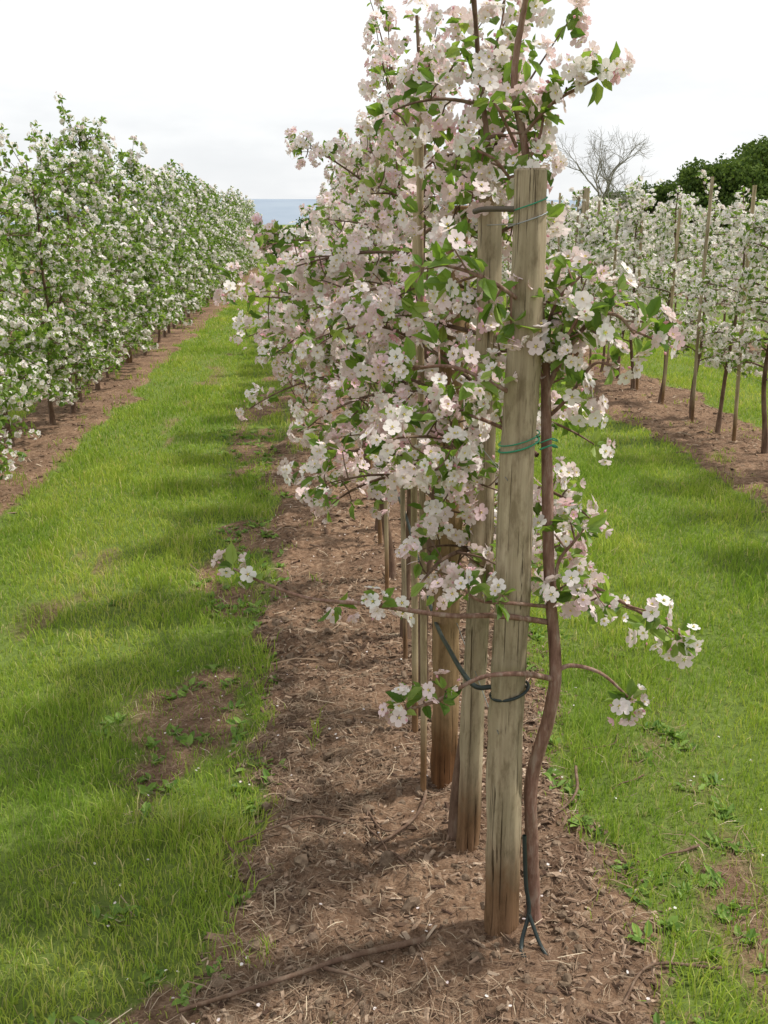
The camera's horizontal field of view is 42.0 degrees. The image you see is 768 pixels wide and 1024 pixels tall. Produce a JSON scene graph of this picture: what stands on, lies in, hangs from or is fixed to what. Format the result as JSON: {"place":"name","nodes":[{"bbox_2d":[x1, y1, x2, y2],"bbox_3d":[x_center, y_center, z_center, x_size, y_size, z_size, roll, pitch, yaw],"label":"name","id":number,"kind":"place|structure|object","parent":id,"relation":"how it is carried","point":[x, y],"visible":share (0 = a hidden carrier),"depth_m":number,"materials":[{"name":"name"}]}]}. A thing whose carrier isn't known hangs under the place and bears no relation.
{"place":"outdoors","nodes":[
{"label":"outdoors","id":0,"kind":"place"},
{"bbox_2d":[0,198,591,224],"bbox_3d":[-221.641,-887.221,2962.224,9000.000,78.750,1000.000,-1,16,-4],"label":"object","id":1,"kind":"structure","parent":0,"point":[283,211],"depth_m":2650.98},
{"bbox_2d":[0,225,767,1023],"bbox_3d":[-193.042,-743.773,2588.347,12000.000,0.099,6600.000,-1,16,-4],"label":"ground","id":2,"kind":"structure","parent":0,"point":[140,365],"depth_m":3.57,"materials":[{"name":"soil"}]},
{"bbox_2d":[0,194,36,460],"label":"apple tree","id":3,"kind":"object","parent":2,"relation":"on","point":[20,338],"visible":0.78,"depth_m":6.57,"materials":[{"name":"white plant"}]},
{"bbox_2d":[0,234,41,479],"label":"apple tree","id":4,"kind":"object","parent":2,"relation":"on","point":[15,277],"visible":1,"depth_m":6.12,"materials":[{"name":"white plant"}]},
{"bbox_2d":[0,138,56,439],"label":"apple tree","id":5,"kind":"object","parent":2,"relation":"on","point":[38,384],"visible":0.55,"depth_m":7.33,"materials":[{"name":"white plant"}]},
{"bbox_2d":[0,135,72,445],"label":"apple tree","id":6,"kind":"object","parent":2,"relation":"on","point":[14,181],"visible":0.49,"depth_m":8.11,"materials":[{"name":"white plant"}]},
{"bbox_2d":[0,123,109,424],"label":"apple tree","id":7,"kind":"object","parent":2,"relation":"on","point":[52,252],"visible":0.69,"depth_m":8.69,"materials":[{"name":"white plant"}]},
{"bbox_2d":[0,128,122,413],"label":"apple tree","id":8,"kind":"object","parent":2,"relation":"on","point":[75,234],"visible":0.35,"depth_m":9.30,"materials":[{"name":"white plant"}]},
{"bbox_2d":[23,120,130,400],"bbox_3d":[-3.089,-2.464,10.126,1.025,2.781,0.944,-5,17,-16],"label":"apple tree","id":9,"kind":"object","parent":2,"relation":"on","point":[70,190],"visible":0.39,"depth_m":9.99,"materials":[{"name":"white plant"}]},
{"bbox_2d":[35,91,133,389],"bbox_3d":[-3.247,-2.801,10.720,1.022,3.104,1.433,0,16,1],"label":"apple tree","id":10,"kind":"object","parent":2,"relation":"on","point":[82,134],"visible":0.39,"depth_m":10.49,"materials":[{"name":"white plant"}]},
{"bbox_2d":[55,137,158,377],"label":"apple tree","id":11,"kind":"object","parent":2,"relation":"on","point":[134,338],"visible":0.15,"depth_m":11.42,"materials":[{"name":"white plant"}]},
{"bbox_2d":[65,128,165,368],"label":"apple tree","id":12,"kind":"object","parent":2,"relation":"on","point":[121,219],"visible":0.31,"depth_m":12.11,"materials":[{"name":"white plant"}]},
{"bbox_2d":[113,187,132,362],"bbox_3d":[-3.380,-3.007,12.966,0.094,2.300,0.092,-1,16,-4],"label":"wooden post","id":13,"kind":"object","parent":2,"relation":"on","point":[128,360],"visible":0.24,"depth_m":13.18,"materials":[{"name":"brown wood"}]},
{"bbox_2d":[92,158,164,350],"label":"apple tree","id":14,"kind":"object","parent":2,"relation":"on","point":[116,192],"visible":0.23,"depth_m":12.84,"materials":[{"name":"white plant"}]},
{"bbox_2d":[117,168,178,355],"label":"apple tree","id":15,"kind":"object","parent":2,"relation":"on","point":[134,199],"visible":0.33,"depth_m":13.63,"materials":[{"name":"white plant"}]},
{"bbox_2d":[111,135,192,345],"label":"apple tree","id":16,"kind":"object","parent":2,"relation":"on","point":[130,168],"visible":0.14,"depth_m":14.03,"materials":[{"name":"white plant"}]},
{"bbox_2d":[132,167,185,342],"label":"apple tree","id":17,"kind":"object","parent":2,"relation":"on","point":[170,261],"visible":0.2,"depth_m":15.01,"materials":[{"name":"white plant"}]},
{"bbox_2d":[133,162,207,332],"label":"apple tree","id":18,"kind":"object","parent":2,"relation":"on","point":[194,270],"visible":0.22,"depth_m":16.61,"materials":[{"name":"white plant"}]},
{"bbox_2d":[148,168,195,336],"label":"apple tree","id":19,"kind":"object","parent":2,"relation":"on","point":[171,219],"visible":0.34,"depth_m":15.67,"materials":[{"name":"white plant"}]},
{"bbox_2d":[149,168,205,328],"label":"apple tree","id":20,"kind":"object","parent":2,"relation":"on","point":[178,204],"visible":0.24,"depth_m":17.32,"materials":[{"name":"white plant"}]},
{"bbox_2d":[153,159,212,319],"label":"apple tree","id":21,"kind":"object","parent":2,"relation":"on","point":[196,221],"visible":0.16,"depth_m":18.59,"materials":[{"name":"white plant"}]},
{"bbox_2d":[156,167,209,323],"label":"apple tree","id":22,"kind":"object","parent":2,"relation":"on","point":[199,280],"visible":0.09,"depth_m":17.92,"materials":[{"name":"white plant"}]},
{"bbox_2d":[174,171,219,316],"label":"apple tree","id":23,"kind":"object","parent":2,"relation":"on","point":[186,191],"visible":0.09,"depth_m":19.48,"materials":[{"name":"white plant"}]},
{"bbox_2d":[180,180,214,313],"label":"apple tree","id":24,"kind":"object","parent":2,"relation":"on","point":[206,208],"visible":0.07,"depth_m":20.02,"materials":[{"name":"white plant"}]},
{"bbox_2d":[185,178,218,304],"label":"apple tree","id":25,"kind":"object","parent":2,"relation":"on","point":[209,240],"visible":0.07,"depth_m":21.46,"materials":[{"name":"white plant"}]},
{"bbox_2d":[185,175,224,309],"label":"apple tree","id":26,"kind":"object","parent":2,"relation":"on","point":[203,215],"visible":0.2,"depth_m":20.76,"materials":[{"name":"white plant"}]},
{"bbox_2d":[198,190,228,300],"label":"apple tree","id":27,"kind":"object","parent":2,"relation":"on","point":[222,265],"visible":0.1,"depth_m":22.24,"materials":[{"name":"white plant"}]},
{"bbox_2d":[196,180,231,303],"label":"apple tree","id":28,"kind":"object","parent":2,"relation":"on","point":[215,221],"visible":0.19,"depth_m":22.73,"materials":[{"name":"white plant"}]},
{"bbox_2d":[204,182,230,300],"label":"apple tree","id":29,"kind":"object","parent":2,"relation":"on","point":[220,227],"visible":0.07,"depth_m":23.57,"materials":[{"name":"white plant"}]},
{"bbox_2d":[203,182,239,283],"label":"apple tree","id":30,"kind":"object","parent":2,"relation":"on","point":[229,225],"visible":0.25,"depth_m":25.61,"materials":[{"name":"white plant"}]},
{"bbox_2d":[206,184,236,298],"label":"apple tree","id":31,"kind":"object","parent":2,"relation":"on","point":[226,257],"visible":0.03,"depth_m":24.24,"materials":[{"name":"white plant"}]},
{"bbox_2d":[207,184,236,282],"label":"apple tree","id":32,"kind":"object","parent":2,"relation":"on","point":[219,208],"visible":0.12,"depth_m":24.59,"materials":[{"name":"white plant"}]},
{"bbox_2d":[220,215,238,285],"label":"apple tree","id":33,"kind":"object","parent":2,"relation":"on","point":[232,242],"visible":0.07,"depth_m":26.96,"materials":[{"name":"white plant"}]},
{"bbox_2d":[220,188,244,273],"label":"apple tree","id":34,"kind":"object","parent":2,"relation":"on","point":[228,200],"visible":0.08,"depth_m":28.45,"materials":[{"name":"white plant"}]},
{"bbox_2d":[222,197,249,274],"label":"apple tree","id":35,"kind":"object","parent":2,"relation":"on","point":[236,216],"visible":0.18,"depth_m":30.69,"materials":[{"name":"white plant"}]},
{"bbox_2d":[225,194,249,276],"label":"apple tree","id":36,"kind":"object","parent":2,"relation":"on","point":[245,254],"visible":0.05,"depth_m":29.37,"materials":[{"name":"white plant"}]},
{"bbox_2d":[226,186,252,273],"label":"apple tree","id":37,"kind":"object","parent":2,"relation":"on","point":[243,218],"visible":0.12,"depth_m":31.77,"materials":[{"name":"white plant"}]},
{"bbox_2d":[235,189,253,275],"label":"apple tree","id":38,"kind":"object","parent":2,"relation":"on","point":[244,259],"visible":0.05,"depth_m":32.74,"materials":[{"name":"white plant"}]},
{"bbox_2d":[240,207,259,274],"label":"apple tree","id":39,"kind":"object","parent":2,"relation":"on","point":[248,215],"visible":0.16,"depth_m":35.53,"materials":[{"name":"white plant"}]},
{"bbox_2d":[271,128,355,422],"bbox_3d":[-0.445,-1.933,8.637,1.062,2.568,0.709,0,16,-1],"label":"apple tree","id":40,"kind":"object","parent":2,"relation":"on","point":[305,212],"visible":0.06,"depth_m":8.43,"materials":[{"name":"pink plant"}]},
{"bbox_2d":[258,124,370,471],"bbox_3d":[-0.254,-1.413,7.019,1.017,2.485,0.877,3,16,11],"label":"apple tree","id":41,"kind":"object","parent":2,"relation":"on","point":[354,170],"visible":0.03,"depth_m":6.76,"materials":[{"name":"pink plant"}]},
{"bbox_2d":[273,158,366,448],"bbox_3d":[-0.326,-1.684,7.884,1.024,2.556,1.013,-4,16,-12],"label":"apple tree","id":42,"kind":"object","parent":2,"relation":"on","point":[318,204],"visible":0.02,"depth_m":7.62,"materials":[{"name":"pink plant"}]},
{"bbox_2d":[229,0,440,578],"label":"apple tree","id":43,"kind":"object","parent":2,"relation":"on","point":[333,147],"visible":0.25,"depth_m":4.50,"materials":[{"name":"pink plant"}]},
{"bbox_2d":[306,131,374,499],"bbox_3d":[-0.073,-1.155,6.253,0.699,2.401,0.906,4,17,15],"label":"apple tree","id":44,"kind":"object","parent":2,"relation":"on","point":[348,197],"visible":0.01,"depth_m":6.11,"materials":[{"name":"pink plant"}]},
{"bbox_2d":[267,110,428,531],"bbox_3d":[-0.112,-1.062,5.592,0.892,2.558,0.950,-8,18,-27],"label":"apple tree","id":45,"kind":"object","parent":2,"relation":"on","point":[354,210],"visible":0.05,"depth_m":5.47,"materials":[{"name":"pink plant"}]},
{"bbox_2d":[213,0,510,715],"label":"apple tree","id":46,"kind":"object","parent":2,"relation":"on","point":[322,271],"visible":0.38,"depth_m":3.29,"materials":[{"name":"white plant"}]},
{"bbox_2d":[255,63,474,638],"bbox_3d":[-0.032,-0.534,4.058,0.997,2.421,0.986,-3,16,-9],"label":"apple tree","id":47,"kind":"object","parent":2,"relation":"on","point":[325,361],"visible":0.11,"depth_m":3.93,"materials":[{"name":"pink plant"}]},
{"bbox_2d":[370,189,381,544],"bbox_3d":[-0.043,-0.760,5.434,0.034,2.050,0.024,-2,15,-4],"label":"wooden stake","id":48,"kind":"object","parent":2,"relation":"on","point":[379,524],"visible":0.07,"depth_m":5.65,"materials":[{"name":"brown wood"}]},
{"bbox_2d":[375,157,388,589],"bbox_3d":[-0.005,-0.556,4.629,0.031,2.100,0.020,-2,17,-4],"label":"wooden stake","id":49,"kind":"object","parent":2,"relation":"on","point":[386,539],"visible":0.23,"depth_m":4.82,"materials":[{"name":"brown wood"}]},
{"bbox_2d":[0,220,766,261],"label":"hedge","id":50,"kind":"object","parent":2,"relation":"on","point":[264,239],"visible":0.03,"depth_m":47.77,"materials":[{"name":"green plant"}]},
{"bbox_2d":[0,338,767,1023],"bbox_3d":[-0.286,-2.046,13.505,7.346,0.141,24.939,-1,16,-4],"label":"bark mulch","id":51,"kind":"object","parent":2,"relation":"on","point":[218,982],"visible":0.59,"depth_m":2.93,"materials":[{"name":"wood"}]},
{"bbox_2d":[237,815,352,842],"bbox_3d":[-0.271,0.957,3.037,0.362,0.029,0.060,-5,17,-16],"label":"fallen branch","id":52,"kind":"object","parent":51,"relation":"on","point":[305,817],"visible":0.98,"depth_m":3.06,"materials":[{"name":"wood"}]},
{"bbox_2d":[179,936,425,1012],"bbox_3d":[-0.162,1.131,2.394,0.634,0.048,0.144,-7,17,-23],"label":"fallen branch","id":53,"kind":"object","parent":51,"relation":"on","point":[324,965],"visible":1,"depth_m":2.44,"materials":[{"name":"wood"}]},
{"bbox_2d":[372,770,429,850],"bbox_3d":[0.087,0.929,3.128,0.072,0.031,0.455,7,17,22],"label":"fallen branch","id":54,"kind":"object","parent":2,"relation":"on","point":[412,819],"visible":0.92,"depth_m":3.06,"materials":[{"name":"wood"}]},
{"bbox_2d":[400,145,407,659],"bbox_3d":[0.077,-0.357,3.978,0.034,2.150,0.024,-2,16,-4],"label":"wooden stake","id":55,"kind":"object","parent":2,"relation":"on","point":[403,561],"visible":0.2,"depth_m":4.13,"materials":[{"name":"brown wood"}]},
{"bbox_2d":[411,146,417,732],"bbox_3d":[0.105,-0.136,3.348,0.034,2.050,0.024,-1,17,-4],"label":"wooden stake","id":56,"kind":"object","parent":2,"relation":"on","point":[414,581],"visible":0.39,"depth_m":3.45,"materials":[{"name":"brown wood"}]},
{"bbox_2d":[416,112,426,791],"bbox_3d":[0.112,-0.059,2.933,0.033,2.100,0.021,-2,17,-4],"label":"wooden stake","id":57,"kind":"object","parent":2,"relation":"on","point":[422,494],"visible":0.48,"depth_m":2.94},
{"bbox_2d":[430,205,471,788],"bbox_3d":[0.198,0.041,3.031,0.098,1.855,0.088,-1,16,-4],"label":"wooden post","id":58,"kind":"object","parent":2,"relation":"on","point":[444,732],"visible":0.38,"depth_m":3.12,"materials":[{"name":"wood"}]},
{"bbox_2d":[294,0,615,840],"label":"apple tree","id":59,"kind":"object","parent":2,"relation":"on","point":[434,464],"visible":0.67,"depth_m":2.53,"materials":[{"name":"white plant"}]},
{"bbox_2d":[364,384,547,956],"bbox_3d":[-1.110,-4.714,21.511,0.221,0.692,40.003,-1,16,-4],"label":"drip hose","id":60,"kind":"object","parent":2,"relation":"on","point":[466,677],"visible":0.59,"depth_m":2.53,"materials":[{"name":"plastic"}]},
{"bbox_2d":[211,0,703,923],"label":"apple tree","id":61,"kind":"object","parent":2,"relation":"on","point":[575,596],"visible":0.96,"depth_m":2.21,"materials":[{"name":"white plant"}]},
{"bbox_2d":[456,182,501,852],"bbox_3d":[0.253,0.119,2.693,0.084,1.915,0.073,-1,16,-4],"label":"wooden post","id":62,"kind":"object","parent":2,"relation":"on","point":[489,254],"visible":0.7,"depth_m":2.73,"materials":[{"name":"brown wood"}]},
{"bbox_2d":[502,213,511,278],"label":"apple tree","id":63,"kind":"object","parent":2,"relation":"on","point":[505,265],"visible":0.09,"depth_m":17.90,"materials":[{"name":"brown plant"}]},
{"bbox_2d":[484,168,546,936],"bbox_3d":[0.304,0.204,2.366,0.100,1.924,0.092,-1,16,-4],"label":"wooden post","id":64,"kind":"object","parent":2,"relation":"on","point":[514,534],"visible":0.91,"depth_m":2.31,"materials":[{"name":"brown wood"}]},
{"bbox_2d":[472,206,513,213],"bbox_3d":[0.230,-0.636,2.108,0.090,0.017,0.023,5,17,15],"label":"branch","id":65,"kind":"object","parent":64,"relation":"attached to","point":[493,209],"visible":1,"depth_m":2.10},
{"bbox_2d":[489,680,529,702],"bbox_3d":[0.305,0.434,2.433,0.099,0.038,0.099,-1,16,-4],"label":"black hose loop","id":66,"kind":"object","parent":64,"relation":"attached to","point":[527,685],"visible":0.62,"depth_m":2.40,"materials":[{"name":"black rubber"}]},
{"bbox_2d":[498,437,557,453],"bbox_3d":[0.328,-0.156,2.278,0.148,0.035,0.094,-10,19,-31],"label":"green tie","id":67,"kind":"object","parent":64,"relation":"attached to","point":[552,445],"visible":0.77,"depth_m":2.24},
{"bbox_2d":[498,430,557,446],"bbox_3d":[0.328,-0.171,2.274,0.146,0.034,0.093,-10,19,-31],"label":"green tie","id":68,"kind":"object","parent":64,"relation":"attached to","point":[556,440],"visible":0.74,"depth_m":2.24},
{"bbox_2d":[542,765,578,821],"bbox_3d":[0.567,0.913,3.183,0.071,0.029,0.427,9,18,29],"label":"fallen branch","id":69,"kind":"object","parent":2,"relation":"on","point":[577,785],"visible":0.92,"depth_m":3.20,"materials":[{"name":"wood"}]},
{"bbox_2d":[544,195,580,316],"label":"apple tree","id":70,"kind":"object","parent":2,"relation":"on","point":[551,250],"visible":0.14,"depth_m":14.12,"materials":[{"name":"white plant"}]},
{"bbox_2d":[574,188,589,357],"bbox_3d":[2.645,-3.126,13.381,0.094,2.300,0.092,-1,16,-4],"label":"wooden post","id":71,"kind":"object","parent":2,"relation":"on","point":[586,196],"visible":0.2,"depth_m":13.09,"materials":[{"name":"brown wood"}]},
{"bbox_2d":[551,186,613,356],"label":"apple tree","id":72,"kind":"object","parent":2,"relation":"on","point":[592,205],"visible":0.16,"depth_m":13.25,"materials":[{"name":"white plant"}]},
{"bbox_2d":[555,196,614,340],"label":"apple tree","id":73,"kind":"object","parent":2,"relation":"on","point":[581,236],"visible":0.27,"depth_m":12.57,"materials":[{"name":"white plant"}]},
{"bbox_2d":[534,125,655,216],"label":"bare tree","id":74,"kind":"object","parent":2,"relation":"on","point":[609,180],"visible":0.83,"depth_m":47.53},
{"bbox_2d":[586,1012,615,1023],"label":"fallen branch","id":75,"kind":"object","parent":2,"relation":"on","point":[592,1016],"visible":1,"depth_m":2.29,"materials":[{"name":"wood"}]},
{"bbox_2d":[582,203,623,371],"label":"apple tree","id":76,"kind":"object","parent":2,"relation":"on","point":[602,219],"visible":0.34,"depth_m":12.04,"materials":[{"name":"white plant"}]},
{"bbox_2d":[590,189,635,218],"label":"broadleaf tree","id":77,"kind":"object","parent":2,"relation":"on","point":[612,192],"visible":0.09,"depth_m":60.32,"materials":[{"name":"green plant"}]},
{"bbox_2d":[607,199,621,366],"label":"wooden stake","id":78,"kind":"object","parent":2,"relation":"on","point":[614,268],"visible":0.38,"depth_m":11.51,"materials":[{"name":"brown wood"}]},
{"bbox_2d":[596,175,662,378],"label":"apple tree","id":79,"kind":"object","parent":2,"relation":"on","point":[632,196],"visible":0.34,"depth_m":11.28,"materials":[{"name":"white plant"}]},
{"bbox_2d":[592,179,667,388],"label":"apple tree","id":80,"kind":"object","parent":2,"relation":"on","point":[633,259],"visible":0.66,"depth_m":10.62,"materials":[{"name":"white plant"}]},
{"bbox_2d":[635,198,643,389],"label":"wooden stake","id":81,"kind":"object","parent":2,"relation":"on","point":[638,294],"visible":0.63,"depth_m":10.67,"materials":[{"name":"brown wood"}]},
{"bbox_2d":[633,206,662,293],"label":"apple tree","id":82,"kind":"object","parent":2,"relation":"on","point":[649,216],"visible":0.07,"depth_m":19.88,"materials":[{"name":"white plant"}]},
{"bbox_2d":[623,179,687,250],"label":"broadleaf tree","id":83,"kind":"object","parent":2,"relation":"on","point":[661,192],"visible":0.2,"depth_m":58.84,"materials":[{"name":"green plant"}]},
{"bbox_2d":[646,209,677,318],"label":"apple tree","id":84,"kind":"object","parent":2,"relation":"on","point":[658,244],"visible":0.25,"depth_m":19.15,"materials":[{"name":"white plant"}]},
{"bbox_2d":[626,186,710,402],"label":"apple tree","id":85,"kind":"object","parent":2,"relation":"on","point":[663,279],"visible":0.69,"depth_m":9.94,"materials":[{"name":"white plant"}]},
{"bbox_2d":[661,208,681,404],"bbox_3d":[2.869,-2.008,10.003,0.047,1.973,0.030,0,16,-4],"label":"wooden stake","id":86,"kind":"object","parent":2,"relation":"on","point":[671,299],"visible":0.77,"depth_m":9.94,"materials":[{"name":"brown wood"}]},
{"bbox_2d":[623,961,721,1003],"bbox_3d":[0.686,1.129,2.441,0.301,0.029,0.067,-7,17,-22],"label":"fallen branch","id":87,"kind":"object","parent":2,"relation":"on","point":[640,972],"visible":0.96,"depth_m":2.46,"materials":[{"name":"wood"}]},
{"bbox_2d":[653,191,695,322],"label":"apple tree","id":88,"kind":"object","parent":2,"relation":"on","point":[661,252],"visible":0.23,"depth_m":18.41,"materials":[{"name":"white plant"}]},
{"bbox_2d":[654,844,699,861],"bbox_3d":[0.856,1.002,2.940,0.185,0.014,0.016,-8,18,-27],"label":"fallen branch","id":89,"kind":"object","parent":2,"relation":"on","point":[688,849],"visible":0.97,"depth_m":2.94,"materials":[{"name":"wood"}]},
{"bbox_2d":[667,197,707,309],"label":"apple tree","id":90,"kind":"object","parent":2,"relation":"on","point":[697,224],"visible":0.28,"depth_m":17.64,"materials":[{"name":"white plant"}]},
{"bbox_2d":[652,156,735,250],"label":"broadleaf tree","id":91,"kind":"object","parent":2,"relation":"on","point":[689,179],"visible":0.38,"depth_m":56.98,"materials":[{"name":"green plant"}]},
{"bbox_2d":[690,177,713,422],"bbox_3d":[2.866,-1.855,9.035,0.049,2.228,0.030,-2,17,-4],"label":"wooden stake","id":92,"kind":"object","parent":2,"relation":"on","point":[700,296],"visible":0.88,"depth_m":9.01,"materials":[{"name":"brown wood"}]},
{"bbox_2d":[684,202,727,297],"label":"apple tree","id":93,"kind":"object","parent":2,"relation":"on","point":[703,227],"visible":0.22,"depth_m":16.82,"materials":[{"name":"white plant"}]},
{"bbox_2d":[663,169,762,417],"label":"apple tree","id":94,"kind":"object","parent":2,"relation":"on","point":[691,331],"visible":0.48,"depth_m":9.11,"materials":[{"name":"white plant"}]},
{"bbox_2d":[678,185,767,433],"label":"apple tree","id":95,"kind":"object","parent":2,"relation":"on","point":[705,306],"visible":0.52,"depth_m":8.43,"materials":[{"name":"white plant"}]},
{"bbox_2d":[706,197,747,321],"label":"apple tree","id":96,"kind":"object","parent":2,"relation":"on","point":[732,225],"visible":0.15,"depth_m":15.90,"materials":[{"name":"white plant"}]},
{"bbox_2d":[693,155,767,227],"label":"broadleaf tree","id":97,"kind":"object","parent":2,"relation":"on","point":[749,175],"visible":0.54,"depth_m":55.80,"materials":[{"name":"green plant"}]},
{"bbox_2d":[715,142,762,164],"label":"broadleaf tree","id":98,"kind":"object","parent":2,"relation":"on","point":[737,149],"visible":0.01,"depth_m":64.05,"materials":[{"name":"green plant"}]},
{"bbox_2d":[714,200,767,453],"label":"apple tree","id":99,"kind":"object","parent":2,"relation":"on","point":[751,237],"visible":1,"depth_m":7.75,"materials":[{"name":"white plant"}]},
{"bbox_2d":[732,185,756,440],"bbox_3d":[2.930,-1.557,8.156,0.052,2.110,0.035,-1,15,-4],"label":"wooden stake","id":100,"kind":"object","parent":2,"relation":"on","point":[752,208],"visible":0.6,"depth_m":8.23,"materials":[{"name":"brown wood"}]},
{"bbox_2d":[726,134,767,180],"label":"broadleaf tree","id":101,"kind":"object","parent":2,"relation":"on","point":[759,151],"visible":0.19,"depth_m":57.28,"materials":[{"name":"green plant"}]},
{"bbox_2d":[729,217,767,324],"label":"apple tree","id":102,"kind":"object","parent":2,"relation":"on","point":[735,272],"visible":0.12,"depth_m":15.08,"materials":[{"name":"white plant"}]},
{"bbox_2d":[0,262,767,1023],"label":"grass","id":103,"kind":"structure","parent":0,"point":[166,562],"depth_m":4.22,"materials":[{"name":"green plant"}]},
{"bbox_2d":[0,0,767,199],"label":"sky","id":104,"kind":"structure","parent":0,"point":[214,88],"materials":[{"name":"white"}]},
{"bbox_2d":[368,223,516,733],"bbox_3d":[-1.185,-5.664,21.828,0.003,1.203,40.860,-1,16,-4],"label":"trellis wire","id":105,"kind":"object","parent":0,"point":[490,459],"visible":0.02,"depth_m":2.49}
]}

